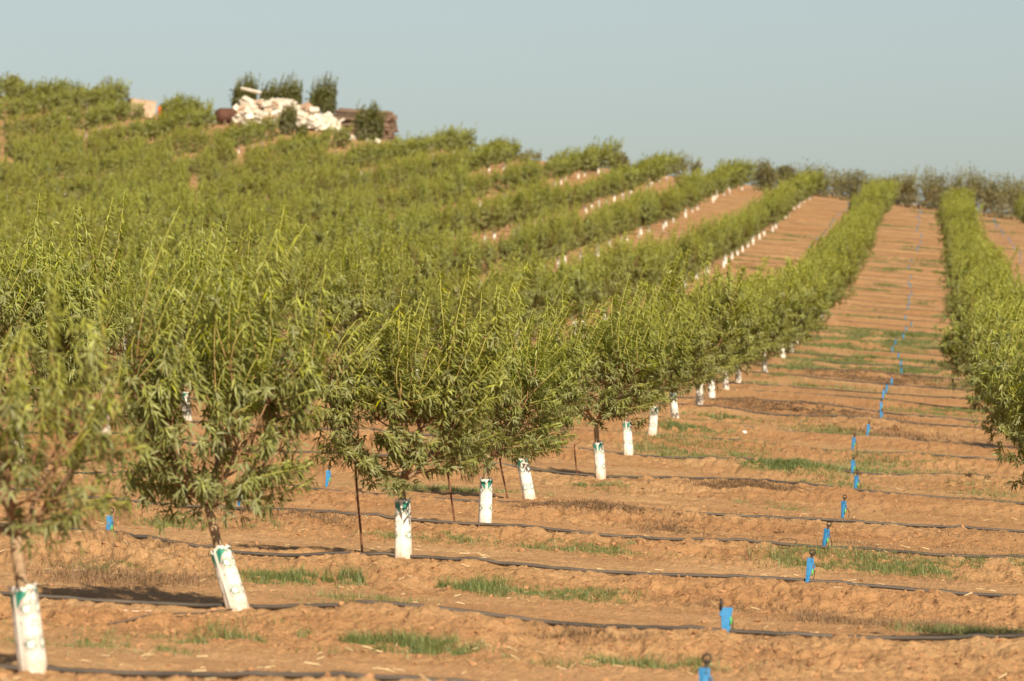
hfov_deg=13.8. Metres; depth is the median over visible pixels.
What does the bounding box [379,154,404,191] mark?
almond tree
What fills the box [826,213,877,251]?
almond tree
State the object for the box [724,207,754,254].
almond tree
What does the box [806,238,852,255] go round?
almond tree
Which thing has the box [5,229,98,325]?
almond tree
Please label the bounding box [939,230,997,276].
almond tree
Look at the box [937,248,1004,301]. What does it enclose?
almond tree
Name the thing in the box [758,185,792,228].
almond tree
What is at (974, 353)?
almond tree
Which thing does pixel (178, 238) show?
almond tree
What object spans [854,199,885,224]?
almond tree
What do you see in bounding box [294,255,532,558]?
almond tree
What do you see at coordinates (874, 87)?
sky
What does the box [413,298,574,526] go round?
almond tree
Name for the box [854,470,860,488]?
sprinkler stake
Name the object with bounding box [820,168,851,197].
bushy tree
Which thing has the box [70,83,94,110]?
bushy tree
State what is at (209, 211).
almond tree
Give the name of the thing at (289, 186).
almond tree
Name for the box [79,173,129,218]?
almond tree
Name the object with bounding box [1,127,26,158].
almond tree
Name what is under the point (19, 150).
almond tree
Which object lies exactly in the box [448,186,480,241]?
almond tree
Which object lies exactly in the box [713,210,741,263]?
almond tree
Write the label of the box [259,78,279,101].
bushy tree
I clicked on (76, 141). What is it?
almond tree
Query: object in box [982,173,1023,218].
bushy tree
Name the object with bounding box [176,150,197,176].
almond tree
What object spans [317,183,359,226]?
almond tree
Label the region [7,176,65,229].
almond tree
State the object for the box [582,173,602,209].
almond tree
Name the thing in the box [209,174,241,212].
almond tree
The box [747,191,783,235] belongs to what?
almond tree
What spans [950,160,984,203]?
bushy tree
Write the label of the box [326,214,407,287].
almond tree
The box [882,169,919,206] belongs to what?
bushy tree
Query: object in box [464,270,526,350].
almond tree
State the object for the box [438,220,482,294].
almond tree
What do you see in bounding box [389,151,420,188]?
almond tree
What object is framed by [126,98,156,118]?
wooden crate
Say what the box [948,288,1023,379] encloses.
almond tree
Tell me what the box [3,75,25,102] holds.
bushy tree
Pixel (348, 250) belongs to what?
almond tree
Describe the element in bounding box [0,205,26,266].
almond tree
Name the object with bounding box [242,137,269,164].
almond tree
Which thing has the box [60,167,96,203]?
almond tree
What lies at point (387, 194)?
almond tree
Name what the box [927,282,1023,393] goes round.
almond tree
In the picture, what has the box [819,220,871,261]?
almond tree
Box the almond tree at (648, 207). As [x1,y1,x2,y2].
[624,185,661,237]
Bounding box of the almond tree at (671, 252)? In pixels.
[633,231,685,290]
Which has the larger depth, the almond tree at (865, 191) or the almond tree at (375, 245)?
the almond tree at (865, 191)
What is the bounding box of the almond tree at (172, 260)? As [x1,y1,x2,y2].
[136,224,234,325]
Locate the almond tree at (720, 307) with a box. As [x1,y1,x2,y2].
[599,243,752,417]
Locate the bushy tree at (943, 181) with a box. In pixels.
[920,166,958,209]
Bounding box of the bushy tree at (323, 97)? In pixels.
[305,71,338,115]
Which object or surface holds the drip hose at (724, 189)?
on the ground at (976, 510)
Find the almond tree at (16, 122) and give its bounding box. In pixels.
[1,113,20,139]
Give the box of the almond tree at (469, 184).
[449,166,475,199]
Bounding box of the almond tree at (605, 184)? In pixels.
[591,169,610,206]
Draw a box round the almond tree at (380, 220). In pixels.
[348,192,396,268]
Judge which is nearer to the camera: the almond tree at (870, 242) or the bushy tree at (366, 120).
the almond tree at (870, 242)
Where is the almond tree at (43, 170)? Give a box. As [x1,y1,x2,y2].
[22,148,56,184]
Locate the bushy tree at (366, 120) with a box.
[352,99,380,141]
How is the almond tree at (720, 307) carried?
on the ground at (976, 510)
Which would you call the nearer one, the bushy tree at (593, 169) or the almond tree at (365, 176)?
the almond tree at (365, 176)
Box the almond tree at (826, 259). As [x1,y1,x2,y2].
[796,251,845,288]
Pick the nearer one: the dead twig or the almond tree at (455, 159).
the dead twig
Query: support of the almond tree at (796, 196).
on the ground at (976, 510)
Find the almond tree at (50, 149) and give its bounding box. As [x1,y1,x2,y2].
[34,135,61,166]
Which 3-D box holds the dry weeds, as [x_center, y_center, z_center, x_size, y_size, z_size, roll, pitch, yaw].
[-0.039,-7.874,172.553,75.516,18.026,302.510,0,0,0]
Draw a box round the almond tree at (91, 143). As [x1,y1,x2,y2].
[68,127,104,166]
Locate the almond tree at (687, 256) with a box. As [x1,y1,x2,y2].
[675,230,704,286]
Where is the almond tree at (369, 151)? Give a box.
[345,136,376,174]
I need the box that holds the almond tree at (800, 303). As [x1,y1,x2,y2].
[734,264,815,372]
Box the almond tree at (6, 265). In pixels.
[0,225,23,331]
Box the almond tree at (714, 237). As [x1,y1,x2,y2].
[690,214,726,274]
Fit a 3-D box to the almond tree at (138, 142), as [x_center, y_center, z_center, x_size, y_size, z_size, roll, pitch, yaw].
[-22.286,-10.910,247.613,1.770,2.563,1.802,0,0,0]
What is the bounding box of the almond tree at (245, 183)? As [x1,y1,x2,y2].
[220,163,270,209]
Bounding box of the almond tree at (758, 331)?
[641,263,773,404]
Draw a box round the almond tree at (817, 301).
[742,255,831,358]
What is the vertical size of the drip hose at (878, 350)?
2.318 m
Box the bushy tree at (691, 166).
[670,153,703,181]
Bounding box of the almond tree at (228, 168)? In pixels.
[220,155,246,184]
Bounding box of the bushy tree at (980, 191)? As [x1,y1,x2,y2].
[957,172,1013,219]
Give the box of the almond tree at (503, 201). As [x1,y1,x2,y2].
[478,188,510,239]
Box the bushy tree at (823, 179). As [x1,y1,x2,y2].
[781,157,840,197]
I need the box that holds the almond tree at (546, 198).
[520,173,558,223]
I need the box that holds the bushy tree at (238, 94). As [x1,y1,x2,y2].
[229,71,260,107]
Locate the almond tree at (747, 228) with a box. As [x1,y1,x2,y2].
[716,208,753,258]
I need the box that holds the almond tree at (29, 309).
[0,189,131,463]
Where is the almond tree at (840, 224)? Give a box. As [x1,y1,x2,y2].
[826,216,857,234]
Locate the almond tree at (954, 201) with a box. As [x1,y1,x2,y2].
[935,195,967,218]
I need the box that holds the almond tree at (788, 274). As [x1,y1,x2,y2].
[730,257,816,359]
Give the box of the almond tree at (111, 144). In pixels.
[93,130,132,172]
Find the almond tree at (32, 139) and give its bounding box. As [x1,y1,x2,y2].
[26,127,52,151]
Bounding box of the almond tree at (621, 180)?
[606,166,625,200]
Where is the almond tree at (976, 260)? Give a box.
[964,243,1019,284]
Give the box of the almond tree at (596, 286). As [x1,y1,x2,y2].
[560,248,605,333]
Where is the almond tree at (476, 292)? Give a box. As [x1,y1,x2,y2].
[414,249,494,350]
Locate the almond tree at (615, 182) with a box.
[597,167,622,203]
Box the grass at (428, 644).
[0,210,1023,673]
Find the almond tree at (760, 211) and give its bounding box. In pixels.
[744,202,765,238]
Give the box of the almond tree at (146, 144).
[131,134,152,158]
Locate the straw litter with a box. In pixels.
[0,417,1023,680]
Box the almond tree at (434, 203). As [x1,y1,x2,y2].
[427,202,450,239]
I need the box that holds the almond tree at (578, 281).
[534,244,595,340]
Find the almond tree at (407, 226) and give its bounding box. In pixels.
[374,203,413,248]
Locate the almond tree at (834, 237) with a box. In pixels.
[811,221,869,275]
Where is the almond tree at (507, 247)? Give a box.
[494,218,539,275]
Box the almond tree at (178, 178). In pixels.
[144,165,194,208]
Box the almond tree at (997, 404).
[966,322,1023,469]
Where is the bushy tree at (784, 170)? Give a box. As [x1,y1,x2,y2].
[773,164,800,185]
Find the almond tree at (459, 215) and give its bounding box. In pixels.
[439,195,471,238]
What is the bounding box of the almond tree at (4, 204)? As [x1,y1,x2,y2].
[0,184,25,235]
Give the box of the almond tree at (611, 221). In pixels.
[583,203,615,247]
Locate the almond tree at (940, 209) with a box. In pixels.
[934,194,975,225]
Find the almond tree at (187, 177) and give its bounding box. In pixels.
[154,150,192,194]
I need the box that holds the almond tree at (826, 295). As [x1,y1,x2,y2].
[761,256,835,351]
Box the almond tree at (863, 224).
[842,211,877,240]
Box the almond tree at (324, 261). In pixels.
[283,227,342,308]
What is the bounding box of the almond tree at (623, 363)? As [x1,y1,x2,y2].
[522,275,677,478]
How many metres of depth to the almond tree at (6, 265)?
64.93 m
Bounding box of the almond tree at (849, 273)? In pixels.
[799,242,859,320]
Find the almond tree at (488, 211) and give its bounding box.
[471,190,508,242]
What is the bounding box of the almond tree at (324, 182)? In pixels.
[298,160,333,199]
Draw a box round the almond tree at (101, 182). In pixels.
[78,164,117,198]
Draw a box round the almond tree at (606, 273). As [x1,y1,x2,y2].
[564,245,612,328]
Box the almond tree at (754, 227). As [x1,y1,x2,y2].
[733,207,756,251]
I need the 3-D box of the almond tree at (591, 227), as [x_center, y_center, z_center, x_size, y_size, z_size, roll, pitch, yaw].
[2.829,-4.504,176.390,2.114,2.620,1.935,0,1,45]
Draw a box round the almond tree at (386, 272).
[332,224,435,367]
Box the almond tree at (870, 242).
[837,221,876,258]
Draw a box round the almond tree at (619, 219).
[595,195,633,244]
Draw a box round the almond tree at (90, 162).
[72,148,99,181]
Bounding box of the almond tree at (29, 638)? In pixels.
[0,264,153,673]
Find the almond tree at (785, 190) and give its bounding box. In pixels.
[759,180,795,211]
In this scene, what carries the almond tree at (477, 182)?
on the ground at (976, 510)
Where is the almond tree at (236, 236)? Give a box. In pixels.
[222,199,282,261]
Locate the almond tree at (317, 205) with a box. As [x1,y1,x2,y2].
[287,180,327,227]
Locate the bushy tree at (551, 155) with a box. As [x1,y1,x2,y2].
[547,149,569,160]
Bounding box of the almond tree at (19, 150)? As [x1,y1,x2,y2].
[8,132,44,167]
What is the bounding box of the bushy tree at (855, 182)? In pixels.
[831,168,872,200]
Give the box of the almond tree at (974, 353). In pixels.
[961,317,1015,388]
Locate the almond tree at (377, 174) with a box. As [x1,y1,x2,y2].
[361,159,390,193]
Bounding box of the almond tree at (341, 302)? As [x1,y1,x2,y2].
[277,230,392,388]
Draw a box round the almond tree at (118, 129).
[104,118,125,146]
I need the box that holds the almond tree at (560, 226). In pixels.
[517,202,571,266]
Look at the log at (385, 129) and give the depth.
340.72 m
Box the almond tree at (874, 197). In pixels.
[845,185,884,217]
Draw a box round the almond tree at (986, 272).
[953,262,1006,289]
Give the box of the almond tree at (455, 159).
[438,147,466,175]
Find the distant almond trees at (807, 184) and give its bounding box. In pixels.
[0,70,1023,223]
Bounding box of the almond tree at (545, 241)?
[513,208,557,265]
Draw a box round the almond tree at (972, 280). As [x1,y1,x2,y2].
[956,271,1006,293]
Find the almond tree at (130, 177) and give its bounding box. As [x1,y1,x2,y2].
[111,162,147,198]
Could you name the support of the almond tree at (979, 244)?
on the ground at (976, 510)
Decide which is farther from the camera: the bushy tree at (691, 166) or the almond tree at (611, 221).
the bushy tree at (691, 166)
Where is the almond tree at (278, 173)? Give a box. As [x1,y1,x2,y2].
[272,158,282,182]
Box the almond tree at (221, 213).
[199,188,239,242]
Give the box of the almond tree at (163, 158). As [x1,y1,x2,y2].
[144,138,175,180]
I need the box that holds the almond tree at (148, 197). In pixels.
[112,174,158,223]
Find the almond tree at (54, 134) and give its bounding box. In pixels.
[44,117,74,148]
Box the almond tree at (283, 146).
[265,132,291,159]
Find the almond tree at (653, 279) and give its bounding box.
[614,228,665,297]
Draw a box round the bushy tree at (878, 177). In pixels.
[867,171,894,183]
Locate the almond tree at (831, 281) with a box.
[777,253,842,314]
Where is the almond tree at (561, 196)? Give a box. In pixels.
[545,183,567,217]
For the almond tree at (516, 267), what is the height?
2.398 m
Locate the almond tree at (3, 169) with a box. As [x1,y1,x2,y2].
[0,155,9,187]
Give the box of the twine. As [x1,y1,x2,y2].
[353,488,392,498]
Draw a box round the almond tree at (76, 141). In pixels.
[54,127,84,176]
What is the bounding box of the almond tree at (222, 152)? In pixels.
[198,131,237,170]
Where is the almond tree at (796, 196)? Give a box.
[778,181,800,215]
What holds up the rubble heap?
on the ground at (976, 510)
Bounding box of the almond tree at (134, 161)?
[111,143,144,178]
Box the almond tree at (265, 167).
[240,145,278,187]
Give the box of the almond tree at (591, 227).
[564,201,603,260]
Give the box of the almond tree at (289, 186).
[268,172,300,201]
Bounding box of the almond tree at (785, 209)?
[760,188,788,231]
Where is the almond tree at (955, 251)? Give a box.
[939,236,982,272]
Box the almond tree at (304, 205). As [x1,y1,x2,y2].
[279,187,314,231]
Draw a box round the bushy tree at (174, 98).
[159,91,191,117]
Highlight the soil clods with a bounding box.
[0,363,1023,680]
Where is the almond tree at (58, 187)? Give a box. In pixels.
[33,169,63,208]
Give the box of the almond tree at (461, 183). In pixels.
[432,159,467,205]
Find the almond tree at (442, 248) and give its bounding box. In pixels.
[394,221,455,287]
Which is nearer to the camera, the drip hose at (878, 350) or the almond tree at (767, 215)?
the drip hose at (878, 350)
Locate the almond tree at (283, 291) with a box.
[191,223,296,370]
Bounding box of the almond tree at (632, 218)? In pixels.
[616,197,637,236]
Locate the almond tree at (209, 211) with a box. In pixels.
[162,179,215,242]
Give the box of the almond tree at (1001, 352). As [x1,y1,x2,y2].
[968,307,1023,431]
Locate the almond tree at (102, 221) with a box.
[67,193,111,252]
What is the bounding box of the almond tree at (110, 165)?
[96,146,130,182]
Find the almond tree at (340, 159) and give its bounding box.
[326,148,344,170]
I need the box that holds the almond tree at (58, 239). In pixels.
[0,206,74,284]
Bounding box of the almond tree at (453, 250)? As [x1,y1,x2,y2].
[429,224,478,294]
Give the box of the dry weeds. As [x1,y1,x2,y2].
[3,123,1023,679]
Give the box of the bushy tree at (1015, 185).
[995,180,1023,219]
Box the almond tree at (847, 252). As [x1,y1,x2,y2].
[803,227,862,281]
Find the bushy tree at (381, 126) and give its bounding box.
[370,111,385,139]
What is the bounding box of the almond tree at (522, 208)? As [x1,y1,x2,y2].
[497,182,533,229]
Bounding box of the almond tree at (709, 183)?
[682,167,715,209]
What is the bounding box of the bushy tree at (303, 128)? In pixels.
[294,123,308,135]
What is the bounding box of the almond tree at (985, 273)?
[955,262,1010,288]
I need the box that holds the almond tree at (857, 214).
[837,203,875,230]
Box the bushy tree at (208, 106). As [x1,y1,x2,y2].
[185,95,214,117]
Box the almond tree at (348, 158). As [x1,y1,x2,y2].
[337,146,358,175]
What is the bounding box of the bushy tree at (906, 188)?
[896,164,942,209]
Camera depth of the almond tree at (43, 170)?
196.35 m
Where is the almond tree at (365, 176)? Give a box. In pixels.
[350,162,373,192]
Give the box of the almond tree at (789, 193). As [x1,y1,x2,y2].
[776,185,796,218]
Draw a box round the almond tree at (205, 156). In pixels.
[193,146,217,175]
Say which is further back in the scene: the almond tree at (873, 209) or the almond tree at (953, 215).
the almond tree at (873, 209)
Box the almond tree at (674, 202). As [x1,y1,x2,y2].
[655,184,682,230]
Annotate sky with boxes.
[0,0,1023,215]
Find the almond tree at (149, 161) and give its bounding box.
[136,149,161,177]
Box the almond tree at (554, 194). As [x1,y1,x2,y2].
[531,177,559,220]
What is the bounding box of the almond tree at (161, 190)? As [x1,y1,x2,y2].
[138,179,178,215]
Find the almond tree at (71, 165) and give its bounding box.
[49,145,84,194]
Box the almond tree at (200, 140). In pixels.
[181,124,210,155]
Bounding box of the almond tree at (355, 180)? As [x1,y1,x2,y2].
[334,161,365,194]
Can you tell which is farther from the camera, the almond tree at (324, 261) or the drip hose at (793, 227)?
the drip hose at (793, 227)
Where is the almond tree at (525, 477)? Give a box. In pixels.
[472,296,592,499]
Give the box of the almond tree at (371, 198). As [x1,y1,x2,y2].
[347,180,377,213]
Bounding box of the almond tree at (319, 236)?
[302,203,348,260]
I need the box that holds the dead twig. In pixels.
[107,608,232,624]
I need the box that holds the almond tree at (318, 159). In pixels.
[290,140,328,176]
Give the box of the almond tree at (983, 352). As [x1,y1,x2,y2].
[957,292,1023,418]
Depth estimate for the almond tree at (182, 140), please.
264.23 m
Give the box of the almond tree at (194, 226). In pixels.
[174,214,228,263]
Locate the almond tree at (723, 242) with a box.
[697,220,727,272]
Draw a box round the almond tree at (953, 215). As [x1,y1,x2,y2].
[936,200,984,237]
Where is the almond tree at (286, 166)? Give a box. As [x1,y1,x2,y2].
[270,150,297,181]
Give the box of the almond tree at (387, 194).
[363,177,397,217]
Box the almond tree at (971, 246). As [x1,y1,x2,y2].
[947,239,992,275]
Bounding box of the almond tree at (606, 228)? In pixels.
[581,202,613,255]
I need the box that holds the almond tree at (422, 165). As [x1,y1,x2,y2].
[407,150,428,187]
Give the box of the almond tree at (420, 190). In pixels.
[396,169,431,216]
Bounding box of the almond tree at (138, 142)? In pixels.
[125,135,145,161]
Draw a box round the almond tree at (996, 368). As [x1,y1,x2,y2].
[960,302,1023,449]
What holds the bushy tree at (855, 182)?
on the ground at (976, 510)
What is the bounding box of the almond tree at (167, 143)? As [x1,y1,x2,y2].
[150,130,172,155]
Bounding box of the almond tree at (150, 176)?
[134,160,160,188]
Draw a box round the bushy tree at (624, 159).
[609,152,631,170]
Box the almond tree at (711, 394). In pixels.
[696,282,761,397]
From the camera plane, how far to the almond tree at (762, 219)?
214.85 m
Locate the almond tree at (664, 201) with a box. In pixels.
[630,179,671,231]
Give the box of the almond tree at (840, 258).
[807,242,856,286]
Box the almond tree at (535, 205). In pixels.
[507,183,542,230]
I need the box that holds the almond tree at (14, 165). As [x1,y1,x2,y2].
[1,152,23,195]
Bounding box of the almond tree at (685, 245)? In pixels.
[656,218,705,288]
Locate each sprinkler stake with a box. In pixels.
[106,507,113,530]
[325,465,331,486]
[698,653,712,680]
[719,599,732,632]
[805,549,815,581]
[822,521,831,545]
[841,494,848,518]
[851,433,856,448]
[851,455,856,473]
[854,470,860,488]
[866,420,870,435]
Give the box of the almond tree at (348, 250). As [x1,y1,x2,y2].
[315,224,375,315]
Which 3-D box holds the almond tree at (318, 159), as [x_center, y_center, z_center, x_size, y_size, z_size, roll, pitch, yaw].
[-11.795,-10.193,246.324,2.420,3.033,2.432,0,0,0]
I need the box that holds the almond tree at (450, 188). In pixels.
[426,171,458,208]
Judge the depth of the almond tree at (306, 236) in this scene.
132.34 m
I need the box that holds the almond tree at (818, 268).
[785,263,831,342]
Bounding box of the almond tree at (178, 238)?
[131,213,192,279]
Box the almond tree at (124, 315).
[46,245,162,434]
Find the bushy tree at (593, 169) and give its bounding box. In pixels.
[579,159,601,171]
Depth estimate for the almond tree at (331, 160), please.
251.56 m
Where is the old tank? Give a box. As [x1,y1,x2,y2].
[214,108,234,124]
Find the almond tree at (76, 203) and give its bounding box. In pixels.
[56,189,91,225]
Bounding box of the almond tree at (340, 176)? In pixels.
[315,157,348,198]
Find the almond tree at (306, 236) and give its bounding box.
[268,210,318,256]
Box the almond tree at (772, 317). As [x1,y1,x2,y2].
[679,270,782,389]
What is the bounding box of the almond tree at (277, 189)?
[253,173,281,205]
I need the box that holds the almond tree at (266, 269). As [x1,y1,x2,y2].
[235,223,304,329]
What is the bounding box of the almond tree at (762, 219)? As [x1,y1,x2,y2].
[735,198,768,244]
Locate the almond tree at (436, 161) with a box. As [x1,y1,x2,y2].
[423,145,453,180]
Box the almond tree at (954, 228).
[937,212,988,253]
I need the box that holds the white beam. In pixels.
[240,87,260,94]
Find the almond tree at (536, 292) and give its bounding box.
[477,244,564,348]
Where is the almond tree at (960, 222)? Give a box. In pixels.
[939,215,972,239]
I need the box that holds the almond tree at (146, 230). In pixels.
[89,193,164,268]
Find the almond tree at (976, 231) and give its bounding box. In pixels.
[947,227,987,244]
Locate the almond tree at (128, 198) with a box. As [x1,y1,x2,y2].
[90,186,142,248]
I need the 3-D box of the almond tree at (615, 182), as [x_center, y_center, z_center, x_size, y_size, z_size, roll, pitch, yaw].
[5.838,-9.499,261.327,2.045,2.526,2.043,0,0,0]
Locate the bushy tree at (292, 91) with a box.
[277,69,303,104]
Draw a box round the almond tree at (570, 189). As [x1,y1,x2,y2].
[556,175,586,214]
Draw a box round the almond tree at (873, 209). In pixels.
[854,199,883,223]
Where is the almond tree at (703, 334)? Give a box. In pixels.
[607,282,719,435]
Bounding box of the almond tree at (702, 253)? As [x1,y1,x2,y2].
[685,237,705,284]
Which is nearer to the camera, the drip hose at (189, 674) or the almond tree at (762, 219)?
the drip hose at (189, 674)
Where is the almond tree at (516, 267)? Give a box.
[485,248,548,343]
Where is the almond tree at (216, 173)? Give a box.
[194,155,225,190]
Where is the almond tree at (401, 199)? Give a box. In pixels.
[386,182,412,214]
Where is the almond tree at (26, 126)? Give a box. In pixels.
[15,109,46,137]
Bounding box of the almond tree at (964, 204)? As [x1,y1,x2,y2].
[947,198,979,215]
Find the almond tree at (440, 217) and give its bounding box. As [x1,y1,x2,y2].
[404,192,449,244]
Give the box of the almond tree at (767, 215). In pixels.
[753,202,770,239]
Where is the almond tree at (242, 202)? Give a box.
[211,187,265,234]
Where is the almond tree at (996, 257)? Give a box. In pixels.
[946,244,1013,285]
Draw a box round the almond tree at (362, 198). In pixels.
[333,182,372,217]
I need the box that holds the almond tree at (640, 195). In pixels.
[627,186,657,234]
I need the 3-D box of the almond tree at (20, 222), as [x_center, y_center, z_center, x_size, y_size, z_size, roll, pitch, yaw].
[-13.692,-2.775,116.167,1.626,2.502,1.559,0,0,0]
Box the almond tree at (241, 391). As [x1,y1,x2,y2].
[89,204,336,610]
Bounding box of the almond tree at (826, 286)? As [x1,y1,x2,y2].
[791,268,831,315]
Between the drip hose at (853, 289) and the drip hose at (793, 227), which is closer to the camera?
the drip hose at (853, 289)
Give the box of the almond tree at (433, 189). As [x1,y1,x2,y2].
[411,174,441,211]
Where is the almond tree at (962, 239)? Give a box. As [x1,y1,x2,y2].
[940,225,994,266]
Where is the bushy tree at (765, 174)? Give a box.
[749,156,779,191]
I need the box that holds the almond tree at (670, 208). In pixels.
[660,188,678,226]
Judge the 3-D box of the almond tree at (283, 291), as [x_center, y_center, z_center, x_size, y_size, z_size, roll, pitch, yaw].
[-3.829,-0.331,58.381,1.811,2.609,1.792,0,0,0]
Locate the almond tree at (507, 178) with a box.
[489,158,522,194]
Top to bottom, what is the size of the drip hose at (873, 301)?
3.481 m
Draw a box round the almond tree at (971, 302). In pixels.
[957,266,1023,323]
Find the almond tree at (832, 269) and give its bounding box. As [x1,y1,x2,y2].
[777,245,847,307]
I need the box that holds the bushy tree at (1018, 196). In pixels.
[1009,182,1023,213]
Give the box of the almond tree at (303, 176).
[277,164,318,199]
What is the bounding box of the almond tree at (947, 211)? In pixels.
[937,200,965,227]
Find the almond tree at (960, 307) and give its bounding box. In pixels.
[942,267,1021,330]
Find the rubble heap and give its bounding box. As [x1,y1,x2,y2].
[230,96,344,133]
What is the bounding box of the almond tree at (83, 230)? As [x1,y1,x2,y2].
[39,197,112,270]
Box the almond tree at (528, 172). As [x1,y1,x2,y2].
[509,152,544,188]
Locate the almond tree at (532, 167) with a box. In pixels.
[520,157,544,184]
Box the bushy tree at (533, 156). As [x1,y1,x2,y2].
[513,148,542,162]
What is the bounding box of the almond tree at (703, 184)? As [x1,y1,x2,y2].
[680,166,708,211]
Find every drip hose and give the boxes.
[0,156,1019,246]
[0,523,1021,596]
[0,591,1023,640]
[0,664,474,680]
[1,122,1017,230]
[1,127,1023,232]
[1,324,981,400]
[2,142,1023,240]
[2,429,1023,504]
[3,138,1023,237]
[4,387,1022,462]
[6,118,1023,229]
[6,152,1022,244]
[8,133,1023,235]
[10,103,1019,222]
[10,104,1018,223]
[10,357,1015,431]
[10,368,1013,448]
[12,487,1023,557]
[22,337,981,408]
[31,406,1022,479]
[34,116,1018,227]
[38,470,1023,532]
[40,177,1017,259]
[44,112,1023,226]
[44,174,1020,257]
[47,184,1018,265]
[80,168,1015,249]
[89,174,1018,252]
[106,210,934,280]
[106,313,963,379]
[111,354,990,421]
[141,222,947,291]
[205,166,1023,242]
[272,207,1020,270]
[280,334,972,390]
[291,313,960,365]
[314,249,942,301]
[329,321,961,370]
[409,251,943,297]
[414,269,942,311]
[415,241,946,287]
[415,262,944,307]
[455,235,942,276]
[476,233,1015,279]
[481,280,949,318]
[483,229,1014,274]
[551,325,948,356]
[569,316,938,348]
[596,312,941,341]
[607,302,943,329]
[612,308,951,335]
[646,298,948,323]
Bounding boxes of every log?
[333,113,386,117]
[335,110,387,113]
[335,117,383,120]
[339,108,391,114]
[340,120,385,123]
[341,123,387,127]
[345,127,388,131]
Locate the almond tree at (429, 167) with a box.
[403,149,432,179]
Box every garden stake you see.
[354,463,362,551]
[446,461,454,520]
[499,458,507,497]
[574,444,577,475]
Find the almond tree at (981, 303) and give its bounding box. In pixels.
[954,285,1022,326]
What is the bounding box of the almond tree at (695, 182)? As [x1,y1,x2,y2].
[672,169,703,211]
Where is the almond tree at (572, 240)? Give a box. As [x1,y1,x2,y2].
[544,211,578,267]
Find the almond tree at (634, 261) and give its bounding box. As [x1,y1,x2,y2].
[604,231,662,300]
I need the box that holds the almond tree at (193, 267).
[107,209,255,420]
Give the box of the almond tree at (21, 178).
[0,160,41,209]
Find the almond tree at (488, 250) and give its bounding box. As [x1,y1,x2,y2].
[463,228,500,286]
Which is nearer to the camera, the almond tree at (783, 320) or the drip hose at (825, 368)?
the almond tree at (783, 320)
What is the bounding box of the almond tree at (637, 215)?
[618,194,641,240]
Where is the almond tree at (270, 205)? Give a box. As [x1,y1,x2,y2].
[251,185,295,235]
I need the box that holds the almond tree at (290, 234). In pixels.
[250,203,302,256]
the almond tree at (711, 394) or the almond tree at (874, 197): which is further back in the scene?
the almond tree at (874, 197)
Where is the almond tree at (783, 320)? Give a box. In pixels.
[693,260,796,382]
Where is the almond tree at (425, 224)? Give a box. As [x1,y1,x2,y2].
[391,199,437,250]
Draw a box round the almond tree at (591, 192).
[576,178,597,212]
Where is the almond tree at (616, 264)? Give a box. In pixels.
[579,230,633,318]
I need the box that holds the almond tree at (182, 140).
[168,124,193,161]
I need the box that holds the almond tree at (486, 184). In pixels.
[472,167,494,206]
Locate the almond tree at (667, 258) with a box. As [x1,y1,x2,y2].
[641,240,671,297]
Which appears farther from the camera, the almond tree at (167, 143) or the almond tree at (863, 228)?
the almond tree at (167, 143)
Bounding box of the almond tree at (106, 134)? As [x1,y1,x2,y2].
[88,122,113,147]
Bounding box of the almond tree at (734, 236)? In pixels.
[710,212,743,267]
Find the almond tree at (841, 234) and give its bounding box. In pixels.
[822,228,866,269]
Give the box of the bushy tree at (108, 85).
[92,75,122,102]
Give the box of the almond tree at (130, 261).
[93,229,167,353]
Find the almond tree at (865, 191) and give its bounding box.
[846,185,883,204]
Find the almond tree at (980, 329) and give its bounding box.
[953,290,1023,400]
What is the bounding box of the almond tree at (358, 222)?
[315,197,381,254]
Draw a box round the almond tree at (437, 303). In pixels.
[385,267,456,377]
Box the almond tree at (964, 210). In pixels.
[941,202,984,230]
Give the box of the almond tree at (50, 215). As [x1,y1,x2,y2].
[21,191,76,242]
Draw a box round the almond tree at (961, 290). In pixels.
[943,268,996,321]
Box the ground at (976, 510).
[0,98,1023,680]
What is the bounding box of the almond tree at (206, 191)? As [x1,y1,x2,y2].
[187,175,218,208]
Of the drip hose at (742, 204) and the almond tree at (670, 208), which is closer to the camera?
the almond tree at (670, 208)
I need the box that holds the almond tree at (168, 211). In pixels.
[141,182,205,245]
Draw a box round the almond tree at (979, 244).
[942,236,1005,275]
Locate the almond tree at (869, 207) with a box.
[849,200,880,230]
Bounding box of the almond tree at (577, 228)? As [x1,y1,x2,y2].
[544,199,586,260]
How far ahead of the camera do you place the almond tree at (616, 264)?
119.73 m
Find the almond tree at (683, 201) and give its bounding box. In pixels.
[664,185,687,222]
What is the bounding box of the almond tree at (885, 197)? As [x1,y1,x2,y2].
[860,182,894,212]
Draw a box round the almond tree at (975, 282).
[941,258,1023,324]
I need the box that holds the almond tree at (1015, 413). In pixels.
[980,350,1023,492]
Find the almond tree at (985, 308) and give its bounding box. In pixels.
[962,295,1018,321]
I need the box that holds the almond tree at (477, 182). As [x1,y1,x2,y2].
[463,166,484,199]
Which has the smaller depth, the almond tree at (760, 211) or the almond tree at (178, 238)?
the almond tree at (178, 238)
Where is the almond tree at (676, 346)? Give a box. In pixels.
[563,278,703,455]
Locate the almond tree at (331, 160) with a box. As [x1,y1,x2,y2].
[312,146,337,175]
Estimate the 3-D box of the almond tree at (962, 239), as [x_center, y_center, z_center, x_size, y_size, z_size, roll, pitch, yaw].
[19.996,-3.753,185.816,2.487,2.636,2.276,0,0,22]
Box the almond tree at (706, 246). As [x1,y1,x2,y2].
[688,231,714,278]
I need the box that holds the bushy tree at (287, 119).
[276,101,297,134]
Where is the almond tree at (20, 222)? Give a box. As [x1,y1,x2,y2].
[0,196,42,243]
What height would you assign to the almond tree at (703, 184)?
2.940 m
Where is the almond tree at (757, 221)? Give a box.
[744,207,760,246]
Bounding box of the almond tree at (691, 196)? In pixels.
[675,181,698,217]

